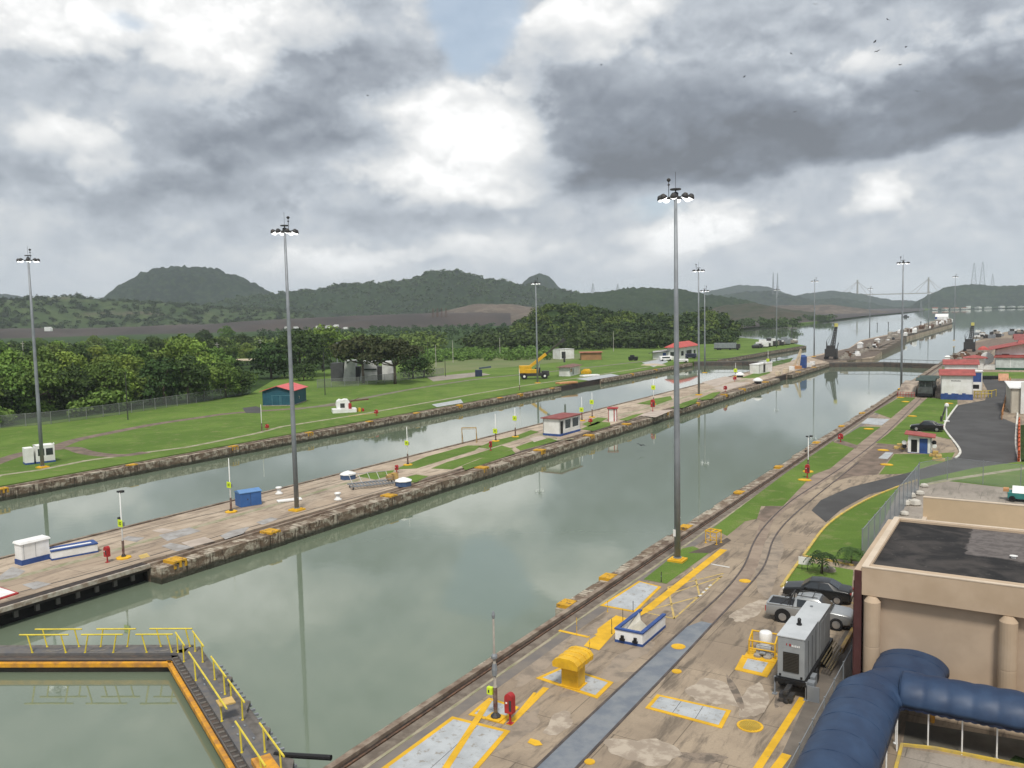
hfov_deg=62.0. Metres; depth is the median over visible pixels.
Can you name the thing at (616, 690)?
rail track
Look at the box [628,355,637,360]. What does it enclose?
winch
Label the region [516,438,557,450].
lawn
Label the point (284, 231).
lighting mast
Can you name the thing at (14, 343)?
broadleaf tree
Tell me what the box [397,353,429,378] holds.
broadleaf tree
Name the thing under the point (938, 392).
ramp wall
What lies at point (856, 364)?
lock gate
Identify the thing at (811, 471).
sign pole
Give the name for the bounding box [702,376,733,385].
concrete pad
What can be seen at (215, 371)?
broadleaf tree
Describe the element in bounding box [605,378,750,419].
path
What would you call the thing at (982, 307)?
ground
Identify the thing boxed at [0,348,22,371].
broadleaf tree
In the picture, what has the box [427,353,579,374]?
field
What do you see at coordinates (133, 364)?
broadleaf tree
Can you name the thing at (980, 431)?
road
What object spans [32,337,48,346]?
broadleaf tree
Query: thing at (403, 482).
vent dome
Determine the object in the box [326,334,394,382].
umbrella tree
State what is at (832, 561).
kerb
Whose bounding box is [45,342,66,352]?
broadleaf tree
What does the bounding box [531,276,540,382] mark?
lighting mast
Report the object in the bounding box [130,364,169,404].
broadleaf tree
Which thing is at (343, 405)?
winch house
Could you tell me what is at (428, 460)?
lawn
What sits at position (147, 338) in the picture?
broadleaf tree
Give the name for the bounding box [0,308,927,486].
ground
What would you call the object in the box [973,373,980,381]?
door
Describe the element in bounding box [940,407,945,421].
boom barrier
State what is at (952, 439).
kerb
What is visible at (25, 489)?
lock wall
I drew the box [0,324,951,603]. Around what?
pavement
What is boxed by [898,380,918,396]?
ramp wall
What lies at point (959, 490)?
yard
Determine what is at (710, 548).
dirt
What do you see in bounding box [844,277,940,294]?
bridge
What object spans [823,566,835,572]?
garden stone
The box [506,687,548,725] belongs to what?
painted marking
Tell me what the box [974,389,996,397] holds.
yellow rail
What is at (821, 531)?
kerb
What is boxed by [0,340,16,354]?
broadleaf tree
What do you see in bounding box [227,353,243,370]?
broadleaf tree
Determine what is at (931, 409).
lawn
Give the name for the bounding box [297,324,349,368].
broadleaf tree
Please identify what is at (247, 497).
blue shed
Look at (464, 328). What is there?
scrub belt
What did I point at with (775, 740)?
painted marking
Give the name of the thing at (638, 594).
floor hatch
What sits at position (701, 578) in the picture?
painted marking
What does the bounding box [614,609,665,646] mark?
white enclosure
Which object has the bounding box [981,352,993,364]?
round sign
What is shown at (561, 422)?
door
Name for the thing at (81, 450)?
dirt drive
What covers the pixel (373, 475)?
lawn
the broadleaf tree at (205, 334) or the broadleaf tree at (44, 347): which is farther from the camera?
the broadleaf tree at (205, 334)
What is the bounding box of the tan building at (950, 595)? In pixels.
[852,516,1023,691]
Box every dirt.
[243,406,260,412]
[689,538,730,552]
[757,506,781,521]
[811,335,887,361]
[834,440,857,448]
[835,443,903,481]
[941,338,1016,367]
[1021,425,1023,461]
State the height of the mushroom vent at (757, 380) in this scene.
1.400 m
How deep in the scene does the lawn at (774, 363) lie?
302.86 m
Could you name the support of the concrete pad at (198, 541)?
on the pavement at (312, 504)
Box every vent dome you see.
[340,471,355,479]
[395,477,411,486]
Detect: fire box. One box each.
[103,546,110,562]
[504,692,515,724]
[650,399,654,410]
[805,464,809,477]
[838,433,842,441]
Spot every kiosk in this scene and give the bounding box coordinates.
[556,363,580,375]
[902,430,936,453]
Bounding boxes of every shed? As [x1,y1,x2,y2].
[234,487,261,507]
[259,382,307,405]
[553,348,573,358]
[579,351,601,359]
[857,342,862,347]
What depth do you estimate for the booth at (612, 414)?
151.72 m
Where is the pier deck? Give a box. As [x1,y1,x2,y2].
[879,320,951,347]
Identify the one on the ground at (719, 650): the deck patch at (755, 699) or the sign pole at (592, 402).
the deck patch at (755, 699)
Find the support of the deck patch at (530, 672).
on the ground at (719, 650)
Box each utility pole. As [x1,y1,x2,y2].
[125,372,128,419]
[323,352,325,394]
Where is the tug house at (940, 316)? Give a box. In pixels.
[935,314,948,319]
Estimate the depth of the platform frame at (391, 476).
99.52 m
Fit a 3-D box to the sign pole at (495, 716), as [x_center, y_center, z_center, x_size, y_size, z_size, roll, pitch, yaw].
[-0.859,13.784,41.802,0.840,5.447,0.720,2,6,32]
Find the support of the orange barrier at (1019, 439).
on the ground at (719, 650)
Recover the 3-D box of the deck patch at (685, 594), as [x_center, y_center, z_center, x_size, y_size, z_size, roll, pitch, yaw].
[12.515,14.697,59.590,1.736,0.001,8.347,2,6,32]
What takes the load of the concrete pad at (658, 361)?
on the ground at (17, 438)
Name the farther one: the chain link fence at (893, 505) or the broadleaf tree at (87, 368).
the broadleaf tree at (87, 368)
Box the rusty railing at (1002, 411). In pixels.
[1001,377,1010,419]
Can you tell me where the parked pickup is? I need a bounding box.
[765,589,852,630]
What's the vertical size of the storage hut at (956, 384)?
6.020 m
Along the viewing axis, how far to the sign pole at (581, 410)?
153.62 m
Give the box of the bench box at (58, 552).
[49,539,98,560]
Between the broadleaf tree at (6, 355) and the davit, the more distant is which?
the davit
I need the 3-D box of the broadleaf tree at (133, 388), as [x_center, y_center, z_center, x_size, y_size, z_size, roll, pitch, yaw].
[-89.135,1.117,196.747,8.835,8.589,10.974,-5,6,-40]
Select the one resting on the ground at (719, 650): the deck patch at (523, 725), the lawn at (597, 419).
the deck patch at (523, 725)
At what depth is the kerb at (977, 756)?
37.59 m
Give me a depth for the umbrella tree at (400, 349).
238.70 m
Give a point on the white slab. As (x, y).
(287, 500)
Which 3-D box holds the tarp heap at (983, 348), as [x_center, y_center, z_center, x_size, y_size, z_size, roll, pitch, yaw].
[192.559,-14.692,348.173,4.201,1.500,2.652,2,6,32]
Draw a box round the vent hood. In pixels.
[552,646,593,689]
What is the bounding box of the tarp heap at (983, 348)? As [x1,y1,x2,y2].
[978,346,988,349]
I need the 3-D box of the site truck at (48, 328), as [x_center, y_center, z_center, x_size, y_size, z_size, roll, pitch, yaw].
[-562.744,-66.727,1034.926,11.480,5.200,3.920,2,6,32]
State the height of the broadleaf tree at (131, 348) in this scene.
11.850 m
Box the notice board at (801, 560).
[798,556,810,569]
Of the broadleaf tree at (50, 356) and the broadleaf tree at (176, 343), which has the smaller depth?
the broadleaf tree at (50, 356)
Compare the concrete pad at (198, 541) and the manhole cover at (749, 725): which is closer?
the manhole cover at (749, 725)
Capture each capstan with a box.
[275,486,282,494]
[334,492,341,500]
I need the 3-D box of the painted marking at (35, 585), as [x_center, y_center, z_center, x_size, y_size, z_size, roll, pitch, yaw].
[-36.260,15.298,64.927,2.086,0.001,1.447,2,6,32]
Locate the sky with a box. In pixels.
[0,0,1023,300]
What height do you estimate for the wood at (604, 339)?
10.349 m
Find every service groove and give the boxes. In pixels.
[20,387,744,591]
[96,480,344,541]
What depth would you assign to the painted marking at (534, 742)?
39.58 m
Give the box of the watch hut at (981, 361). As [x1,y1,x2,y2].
[963,355,987,369]
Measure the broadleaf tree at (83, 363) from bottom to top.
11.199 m
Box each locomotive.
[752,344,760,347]
[756,339,768,347]
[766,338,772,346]
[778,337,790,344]
[915,375,939,396]
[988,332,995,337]
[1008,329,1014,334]
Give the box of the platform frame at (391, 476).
[347,471,398,489]
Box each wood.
[7,330,447,354]
[204,268,581,316]
[454,329,689,349]
[468,303,743,343]
[738,314,837,327]
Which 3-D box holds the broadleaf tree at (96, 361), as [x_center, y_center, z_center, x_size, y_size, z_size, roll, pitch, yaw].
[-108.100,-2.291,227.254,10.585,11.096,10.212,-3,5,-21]
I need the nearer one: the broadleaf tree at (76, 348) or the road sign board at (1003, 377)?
the road sign board at (1003, 377)
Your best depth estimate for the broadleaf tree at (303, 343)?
276.52 m
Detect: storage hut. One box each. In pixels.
[938,369,975,399]
[942,359,979,369]
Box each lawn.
[359,470,393,479]
[399,445,481,468]
[406,474,427,481]
[431,446,511,468]
[462,450,514,469]
[480,430,537,448]
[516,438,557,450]
[582,422,609,430]
[583,417,606,425]
[620,413,642,420]
[637,396,671,404]
[644,546,707,583]
[671,398,697,407]
[699,392,719,399]
[713,441,853,535]
[742,372,769,377]
[772,358,792,366]
[785,563,852,585]
[806,488,896,560]
[839,427,879,444]
[875,397,914,417]
[876,398,956,444]
[880,452,954,473]
[919,460,1023,487]
[982,372,1023,378]
[1009,755,1023,763]
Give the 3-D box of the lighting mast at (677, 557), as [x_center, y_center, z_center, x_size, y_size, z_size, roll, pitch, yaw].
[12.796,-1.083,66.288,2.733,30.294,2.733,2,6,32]
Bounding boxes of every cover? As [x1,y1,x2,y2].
[555,381,577,383]
[579,374,599,376]
[584,758,594,764]
[671,644,685,648]
[672,669,681,673]
[737,719,763,732]
[739,579,750,582]
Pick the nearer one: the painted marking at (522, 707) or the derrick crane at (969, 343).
the painted marking at (522, 707)
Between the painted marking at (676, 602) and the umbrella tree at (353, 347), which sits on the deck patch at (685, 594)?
the painted marking at (676, 602)
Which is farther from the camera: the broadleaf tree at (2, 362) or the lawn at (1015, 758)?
the broadleaf tree at (2, 362)
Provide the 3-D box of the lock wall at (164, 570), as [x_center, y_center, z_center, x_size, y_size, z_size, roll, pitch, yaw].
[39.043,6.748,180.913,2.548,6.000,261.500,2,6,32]
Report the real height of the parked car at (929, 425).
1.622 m
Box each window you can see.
[46,448,52,454]
[565,418,570,428]
[572,416,578,426]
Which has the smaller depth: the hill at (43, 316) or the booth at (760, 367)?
the booth at (760, 367)
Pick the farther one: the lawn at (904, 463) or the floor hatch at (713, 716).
the lawn at (904, 463)
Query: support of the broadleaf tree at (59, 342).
on the scrub
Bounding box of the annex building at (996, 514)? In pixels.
[922,496,1023,528]
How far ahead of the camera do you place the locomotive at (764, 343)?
407.46 m
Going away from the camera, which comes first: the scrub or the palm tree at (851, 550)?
the palm tree at (851, 550)
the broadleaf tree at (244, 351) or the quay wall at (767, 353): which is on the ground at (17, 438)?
the quay wall at (767, 353)
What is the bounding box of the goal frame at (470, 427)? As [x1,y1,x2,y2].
[461,427,477,442]
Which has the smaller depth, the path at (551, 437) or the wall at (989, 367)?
the path at (551, 437)
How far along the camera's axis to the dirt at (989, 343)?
395.81 m
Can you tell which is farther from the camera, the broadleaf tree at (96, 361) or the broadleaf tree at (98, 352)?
the broadleaf tree at (98, 352)
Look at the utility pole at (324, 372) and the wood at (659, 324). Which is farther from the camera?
the wood at (659, 324)
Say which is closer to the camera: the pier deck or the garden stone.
the garden stone
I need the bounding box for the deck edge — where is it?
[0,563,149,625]
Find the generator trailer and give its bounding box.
[772,601,843,702]
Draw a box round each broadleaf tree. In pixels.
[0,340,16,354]
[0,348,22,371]
[0,359,11,369]
[0,362,35,418]
[0,367,73,416]
[0,381,21,412]
[5,340,21,347]
[10,350,29,362]
[15,340,37,354]
[17,360,33,368]
[18,347,64,370]
[27,359,71,413]
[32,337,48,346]
[36,345,49,358]
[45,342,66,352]
[48,349,86,370]
[49,362,98,411]
[50,340,67,350]
[66,342,92,364]
[71,341,90,350]
[74,357,87,372]
[79,364,103,410]
[85,335,104,344]
[86,345,118,363]
[86,359,133,409]
[88,355,119,369]
[101,340,129,362]
[102,338,110,353]
[104,353,144,380]
[116,336,129,342]
[119,371,144,405]
[123,339,141,348]
[124,343,152,354]
[126,343,153,368]
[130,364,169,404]
[136,354,182,404]
[140,336,171,355]
[141,336,155,347]
[146,351,169,367]
[153,333,208,366]
[165,352,212,402]
[171,339,225,367]
[189,365,223,398]
[194,329,212,339]
[195,335,206,341]
[200,336,231,354]
[202,346,236,366]
[209,360,241,397]
[217,325,235,339]
[225,340,238,356]
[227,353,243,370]
[229,332,253,345]
[229,366,254,394]
[236,343,255,364]
[246,341,296,378]
[269,328,336,373]
[287,363,318,380]
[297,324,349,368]
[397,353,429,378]
[413,356,435,376]
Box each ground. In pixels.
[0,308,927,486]
[363,332,1023,767]
[925,307,1023,308]
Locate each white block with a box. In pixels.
[900,511,908,515]
[909,499,921,505]
[915,490,924,495]
[920,483,927,487]
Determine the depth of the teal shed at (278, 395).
190.48 m
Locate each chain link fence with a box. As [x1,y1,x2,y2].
[0,388,228,423]
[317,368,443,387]
[785,646,851,767]
[861,463,918,558]
[919,456,1023,485]
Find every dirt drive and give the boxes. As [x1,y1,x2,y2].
[0,404,335,463]
[55,447,148,456]
[295,359,657,409]
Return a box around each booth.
[607,407,617,421]
[749,361,772,373]
[800,355,806,367]
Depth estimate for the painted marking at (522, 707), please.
43.14 m
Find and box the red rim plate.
[0,587,18,599]
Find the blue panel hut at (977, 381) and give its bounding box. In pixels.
[973,370,982,390]
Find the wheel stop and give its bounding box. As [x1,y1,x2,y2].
[840,627,852,652]
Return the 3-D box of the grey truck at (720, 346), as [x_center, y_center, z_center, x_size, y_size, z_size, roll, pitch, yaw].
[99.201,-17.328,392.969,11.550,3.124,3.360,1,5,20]
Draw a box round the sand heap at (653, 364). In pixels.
[643,363,665,365]
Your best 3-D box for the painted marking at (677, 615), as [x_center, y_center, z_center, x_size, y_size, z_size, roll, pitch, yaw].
[13.048,14.709,59.239,0.130,0.001,9.979,2,6,31]
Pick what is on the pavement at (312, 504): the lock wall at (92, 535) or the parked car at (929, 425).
the lock wall at (92, 535)
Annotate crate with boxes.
[775,371,780,375]
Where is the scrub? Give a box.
[0,325,582,426]
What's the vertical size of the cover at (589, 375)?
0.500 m
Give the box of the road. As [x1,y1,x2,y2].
[812,379,1017,521]
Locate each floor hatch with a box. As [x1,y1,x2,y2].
[382,716,509,767]
[468,698,518,723]
[536,668,613,698]
[600,581,660,611]
[645,694,730,728]
[735,655,775,676]
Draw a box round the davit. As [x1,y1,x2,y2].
[794,349,801,368]
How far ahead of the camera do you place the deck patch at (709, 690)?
44.35 m
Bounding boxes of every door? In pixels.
[560,421,562,433]
[911,440,916,451]
[919,438,927,452]
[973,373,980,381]
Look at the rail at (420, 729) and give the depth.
49.20 m
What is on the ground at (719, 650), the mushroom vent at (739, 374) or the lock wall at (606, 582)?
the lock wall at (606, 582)
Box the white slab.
[276,497,301,502]
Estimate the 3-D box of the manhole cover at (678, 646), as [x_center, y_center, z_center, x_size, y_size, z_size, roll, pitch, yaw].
[9.842,15.524,50.415,0.840,0.044,0.840,2,6,32]
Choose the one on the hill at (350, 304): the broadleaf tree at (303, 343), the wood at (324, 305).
the wood at (324, 305)
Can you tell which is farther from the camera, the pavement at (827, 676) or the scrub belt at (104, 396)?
the scrub belt at (104, 396)
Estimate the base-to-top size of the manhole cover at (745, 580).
0.044 m
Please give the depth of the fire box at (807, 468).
98.53 m
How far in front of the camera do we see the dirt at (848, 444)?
122.25 m
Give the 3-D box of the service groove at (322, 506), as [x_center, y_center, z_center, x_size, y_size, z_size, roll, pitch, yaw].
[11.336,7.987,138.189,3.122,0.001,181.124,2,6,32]
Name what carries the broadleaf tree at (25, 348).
on the scrub
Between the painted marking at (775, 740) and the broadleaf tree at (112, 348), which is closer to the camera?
the painted marking at (775, 740)
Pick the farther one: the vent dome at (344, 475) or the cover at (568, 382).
the cover at (568, 382)
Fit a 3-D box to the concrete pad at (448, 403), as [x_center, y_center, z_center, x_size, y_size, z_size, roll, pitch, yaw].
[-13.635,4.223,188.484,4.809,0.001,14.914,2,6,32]
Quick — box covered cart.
[1003,485,1023,501]
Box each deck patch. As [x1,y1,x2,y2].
[492,709,539,752]
[515,631,576,686]
[543,710,572,734]
[560,671,633,696]
[570,615,612,647]
[601,641,654,674]
[604,738,681,765]
[665,578,708,613]
[678,752,727,763]
[685,678,741,706]
[726,674,744,709]
[729,600,766,621]
[739,682,769,716]
[755,532,783,597]
[774,685,794,707]
[777,587,789,623]
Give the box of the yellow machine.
[581,369,590,373]
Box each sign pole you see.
[116,490,131,559]
[225,458,237,512]
[403,427,412,465]
[485,611,506,722]
[492,418,499,441]
[512,416,518,436]
[579,397,584,420]
[589,400,594,417]
[651,380,655,404]
[803,435,812,472]
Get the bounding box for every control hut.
[22,443,55,464]
[540,412,581,435]
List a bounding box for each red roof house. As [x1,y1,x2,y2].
[988,340,1023,369]
[1012,334,1023,340]
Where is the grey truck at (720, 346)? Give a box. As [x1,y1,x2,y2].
[714,343,739,349]
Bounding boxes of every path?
[0,367,645,475]
[0,433,542,582]
[537,434,572,439]
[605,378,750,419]
[702,518,772,622]
[770,398,925,519]
[919,467,1023,485]
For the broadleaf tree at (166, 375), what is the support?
on the scrub
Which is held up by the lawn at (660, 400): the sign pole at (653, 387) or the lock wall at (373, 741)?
the sign pole at (653, 387)
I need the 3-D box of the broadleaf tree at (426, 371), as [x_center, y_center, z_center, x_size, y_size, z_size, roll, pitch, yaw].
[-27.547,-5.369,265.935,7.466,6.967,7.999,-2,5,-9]
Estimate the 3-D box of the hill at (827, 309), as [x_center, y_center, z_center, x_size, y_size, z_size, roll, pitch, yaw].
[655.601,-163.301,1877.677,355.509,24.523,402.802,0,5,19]
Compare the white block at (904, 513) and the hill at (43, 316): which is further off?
the hill at (43, 316)
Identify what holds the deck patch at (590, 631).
on the ground at (719, 650)
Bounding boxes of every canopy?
[793,648,949,767]
[893,671,1023,758]
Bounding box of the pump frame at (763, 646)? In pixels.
[744,629,777,662]
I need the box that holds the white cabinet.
[13,535,49,565]
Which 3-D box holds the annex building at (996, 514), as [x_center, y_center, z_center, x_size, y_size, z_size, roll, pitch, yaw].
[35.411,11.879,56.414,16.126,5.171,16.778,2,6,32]
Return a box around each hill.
[0,294,22,298]
[0,296,309,328]
[0,312,510,338]
[99,265,270,305]
[211,271,578,316]
[438,304,535,323]
[456,310,735,344]
[522,273,560,288]
[546,287,767,315]
[702,285,790,294]
[710,303,813,320]
[715,290,891,308]
[771,305,886,313]
[796,290,916,306]
[887,284,1023,308]
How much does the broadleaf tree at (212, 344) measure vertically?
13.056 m
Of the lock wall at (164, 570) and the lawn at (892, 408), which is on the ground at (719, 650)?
the lawn at (892, 408)
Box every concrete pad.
[153,528,173,532]
[182,537,213,546]
[427,372,489,380]
[432,399,462,406]
[530,436,545,441]
[579,374,618,380]
[639,410,671,416]
[643,359,667,366]
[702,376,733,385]
[714,382,749,390]
[862,418,888,424]
[879,452,892,458]
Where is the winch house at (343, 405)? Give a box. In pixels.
[332,398,368,412]
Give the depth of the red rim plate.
62.70 m
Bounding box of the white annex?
[648,349,667,358]
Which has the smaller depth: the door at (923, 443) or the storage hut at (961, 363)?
the door at (923, 443)
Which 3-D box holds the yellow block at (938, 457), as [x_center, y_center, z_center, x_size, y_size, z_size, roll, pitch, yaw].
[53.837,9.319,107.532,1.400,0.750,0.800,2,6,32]
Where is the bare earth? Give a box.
[740,308,924,328]
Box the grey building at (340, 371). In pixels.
[330,360,396,380]
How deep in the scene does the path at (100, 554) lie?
77.90 m
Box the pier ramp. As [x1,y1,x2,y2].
[853,338,904,354]
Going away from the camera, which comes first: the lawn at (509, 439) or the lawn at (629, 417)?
the lawn at (509, 439)
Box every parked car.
[783,576,852,604]
[910,420,943,431]
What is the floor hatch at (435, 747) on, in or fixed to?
on the ground at (719, 650)
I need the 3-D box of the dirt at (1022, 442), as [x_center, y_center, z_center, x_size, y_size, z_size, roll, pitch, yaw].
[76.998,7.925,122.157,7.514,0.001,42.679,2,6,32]
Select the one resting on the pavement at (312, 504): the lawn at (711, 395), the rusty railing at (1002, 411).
the lawn at (711, 395)
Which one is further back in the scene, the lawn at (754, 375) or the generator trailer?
the lawn at (754, 375)
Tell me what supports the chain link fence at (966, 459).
on the yard at (959, 490)
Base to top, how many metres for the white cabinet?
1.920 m
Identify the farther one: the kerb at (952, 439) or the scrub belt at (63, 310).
the scrub belt at (63, 310)
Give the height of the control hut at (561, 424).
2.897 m
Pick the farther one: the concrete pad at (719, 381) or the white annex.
the white annex
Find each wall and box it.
[0,363,692,501]
[0,371,749,559]
[144,363,829,583]
[323,608,577,767]
[555,361,942,615]
[717,346,805,360]
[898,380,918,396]
[935,381,940,397]
[984,365,995,369]
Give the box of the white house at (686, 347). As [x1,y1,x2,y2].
[664,341,697,359]
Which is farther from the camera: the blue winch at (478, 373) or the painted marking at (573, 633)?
the blue winch at (478, 373)
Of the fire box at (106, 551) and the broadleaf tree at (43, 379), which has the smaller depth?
the fire box at (106, 551)
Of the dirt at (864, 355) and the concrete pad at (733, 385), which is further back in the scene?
the dirt at (864, 355)
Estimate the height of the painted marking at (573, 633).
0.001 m
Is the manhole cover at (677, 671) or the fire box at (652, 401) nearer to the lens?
the manhole cover at (677, 671)
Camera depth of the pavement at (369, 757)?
51.81 m
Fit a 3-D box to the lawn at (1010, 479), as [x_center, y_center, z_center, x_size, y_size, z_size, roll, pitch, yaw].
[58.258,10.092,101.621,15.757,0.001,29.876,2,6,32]
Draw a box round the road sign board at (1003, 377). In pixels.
[998,373,1008,381]
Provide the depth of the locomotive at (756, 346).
401.59 m
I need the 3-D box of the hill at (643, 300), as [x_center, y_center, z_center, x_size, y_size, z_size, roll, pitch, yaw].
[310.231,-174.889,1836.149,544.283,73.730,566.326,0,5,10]
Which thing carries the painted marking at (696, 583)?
on the ground at (719, 650)
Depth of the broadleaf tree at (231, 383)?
212.06 m
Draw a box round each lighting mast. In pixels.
[16,248,49,468]
[270,216,305,511]
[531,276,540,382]
[657,172,693,563]
[692,262,704,394]
[700,286,708,372]
[774,288,779,346]
[811,277,818,356]
[868,286,872,337]
[897,254,909,388]
[953,273,957,340]
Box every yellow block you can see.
[894,443,904,448]
[929,450,941,456]
[932,455,944,461]
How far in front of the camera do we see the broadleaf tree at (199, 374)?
200.46 m
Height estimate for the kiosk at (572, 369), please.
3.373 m
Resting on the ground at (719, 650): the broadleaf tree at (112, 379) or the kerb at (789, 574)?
the kerb at (789, 574)
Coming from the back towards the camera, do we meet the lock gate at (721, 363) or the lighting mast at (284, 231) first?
the lock gate at (721, 363)
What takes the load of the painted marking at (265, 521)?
on the pavement at (312, 504)
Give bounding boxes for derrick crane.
[824,323,838,358]
[963,323,976,351]
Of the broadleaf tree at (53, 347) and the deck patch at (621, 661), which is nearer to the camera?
the deck patch at (621, 661)
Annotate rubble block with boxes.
[753,653,761,657]
[763,654,771,659]
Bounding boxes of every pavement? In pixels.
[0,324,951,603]
[347,365,942,767]
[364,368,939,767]
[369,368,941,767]
[537,621,711,767]
[782,626,852,767]
[898,748,1016,767]
[903,721,1023,760]
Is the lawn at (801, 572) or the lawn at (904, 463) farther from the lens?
the lawn at (904, 463)
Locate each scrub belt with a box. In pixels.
[0,293,314,328]
[0,353,259,425]
[252,322,510,339]
[420,344,557,361]
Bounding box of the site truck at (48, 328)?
[44,327,52,330]
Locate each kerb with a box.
[780,561,798,586]
[803,485,898,554]
[803,555,853,565]
[894,743,1023,767]
[944,405,960,457]
[1015,412,1020,461]
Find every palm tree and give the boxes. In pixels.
[803,550,839,573]
[835,546,864,563]
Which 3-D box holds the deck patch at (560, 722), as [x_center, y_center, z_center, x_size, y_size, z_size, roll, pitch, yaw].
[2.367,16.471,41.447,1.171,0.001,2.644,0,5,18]
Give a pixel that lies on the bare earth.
(889, 311)
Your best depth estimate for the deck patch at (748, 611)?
55.96 m
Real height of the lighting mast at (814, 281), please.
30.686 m
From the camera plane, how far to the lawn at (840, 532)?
75.78 m
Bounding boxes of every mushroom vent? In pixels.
[735,372,743,376]
[753,378,762,382]
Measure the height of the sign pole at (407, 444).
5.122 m
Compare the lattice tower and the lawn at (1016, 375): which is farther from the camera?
the lattice tower
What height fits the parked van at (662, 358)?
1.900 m
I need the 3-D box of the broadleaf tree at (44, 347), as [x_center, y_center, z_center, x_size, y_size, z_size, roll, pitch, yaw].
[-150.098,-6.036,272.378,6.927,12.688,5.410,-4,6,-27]
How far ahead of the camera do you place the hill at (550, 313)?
515.84 m
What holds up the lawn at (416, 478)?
on the pavement at (312, 504)
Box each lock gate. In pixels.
[0,628,193,671]
[167,630,296,767]
[694,358,742,365]
[742,358,782,365]
[825,359,883,366]
[884,359,941,368]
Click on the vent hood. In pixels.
(571, 662)
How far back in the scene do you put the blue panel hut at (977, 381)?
190.74 m
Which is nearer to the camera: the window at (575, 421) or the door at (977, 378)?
the window at (575, 421)
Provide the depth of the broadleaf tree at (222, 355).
255.58 m
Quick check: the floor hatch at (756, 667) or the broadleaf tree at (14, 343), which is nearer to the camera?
the floor hatch at (756, 667)
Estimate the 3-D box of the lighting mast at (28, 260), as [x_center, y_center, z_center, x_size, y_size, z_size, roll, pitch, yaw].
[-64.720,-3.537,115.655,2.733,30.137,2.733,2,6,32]
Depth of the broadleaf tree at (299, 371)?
261.68 m
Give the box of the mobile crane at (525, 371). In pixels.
[519,338,564,379]
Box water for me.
[0,308,1023,767]
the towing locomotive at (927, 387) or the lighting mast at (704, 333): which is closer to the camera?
the towing locomotive at (927, 387)
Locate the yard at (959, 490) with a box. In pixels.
[855,481,1023,562]
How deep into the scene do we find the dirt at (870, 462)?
107.36 m
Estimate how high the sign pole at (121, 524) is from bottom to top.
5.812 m
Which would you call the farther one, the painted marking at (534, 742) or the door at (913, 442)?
the door at (913, 442)
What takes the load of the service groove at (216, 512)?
on the pavement at (312, 504)
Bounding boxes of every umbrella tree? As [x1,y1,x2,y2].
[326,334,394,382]
[356,338,424,383]
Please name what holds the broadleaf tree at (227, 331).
on the scrub
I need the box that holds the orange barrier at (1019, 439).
[1018,417,1019,461]
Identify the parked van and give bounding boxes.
[659,356,671,360]
[685,353,696,358]
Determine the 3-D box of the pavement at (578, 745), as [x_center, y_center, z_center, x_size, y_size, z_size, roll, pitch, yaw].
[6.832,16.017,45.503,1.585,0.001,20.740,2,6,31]
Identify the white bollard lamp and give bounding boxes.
[943,403,949,421]
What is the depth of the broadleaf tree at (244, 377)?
217.97 m
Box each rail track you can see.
[533,398,920,767]
[575,462,858,767]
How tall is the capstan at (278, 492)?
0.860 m
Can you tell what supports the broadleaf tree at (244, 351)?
on the scrub
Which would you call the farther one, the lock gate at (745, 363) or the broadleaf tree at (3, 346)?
the broadleaf tree at (3, 346)
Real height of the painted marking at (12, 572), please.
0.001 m
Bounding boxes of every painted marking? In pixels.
[0,567,24,579]
[22,581,49,589]
[123,536,143,541]
[138,553,149,558]
[159,527,199,540]
[162,543,191,550]
[221,527,248,538]
[257,517,276,524]
[442,700,491,767]
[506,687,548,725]
[511,692,535,720]
[528,738,541,745]
[559,630,588,637]
[584,615,625,649]
[594,609,648,634]
[643,549,725,610]
[654,596,698,608]
[655,577,720,598]
[667,587,674,617]
[668,573,723,586]
[674,576,721,618]
[692,567,699,594]
[753,697,804,767]
[771,753,790,767]
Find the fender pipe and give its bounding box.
[273,751,331,760]
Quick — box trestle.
[704,528,721,544]
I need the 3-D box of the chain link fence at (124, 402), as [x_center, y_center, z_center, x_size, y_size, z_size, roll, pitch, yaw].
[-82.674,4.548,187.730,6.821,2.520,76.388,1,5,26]
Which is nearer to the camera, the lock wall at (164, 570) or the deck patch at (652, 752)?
the deck patch at (652, 752)
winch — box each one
[475,366,490,376]
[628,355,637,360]
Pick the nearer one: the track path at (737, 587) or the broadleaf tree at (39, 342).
the track path at (737, 587)
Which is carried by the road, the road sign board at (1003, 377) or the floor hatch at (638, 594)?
the road sign board at (1003, 377)
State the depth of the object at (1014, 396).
151.19 m

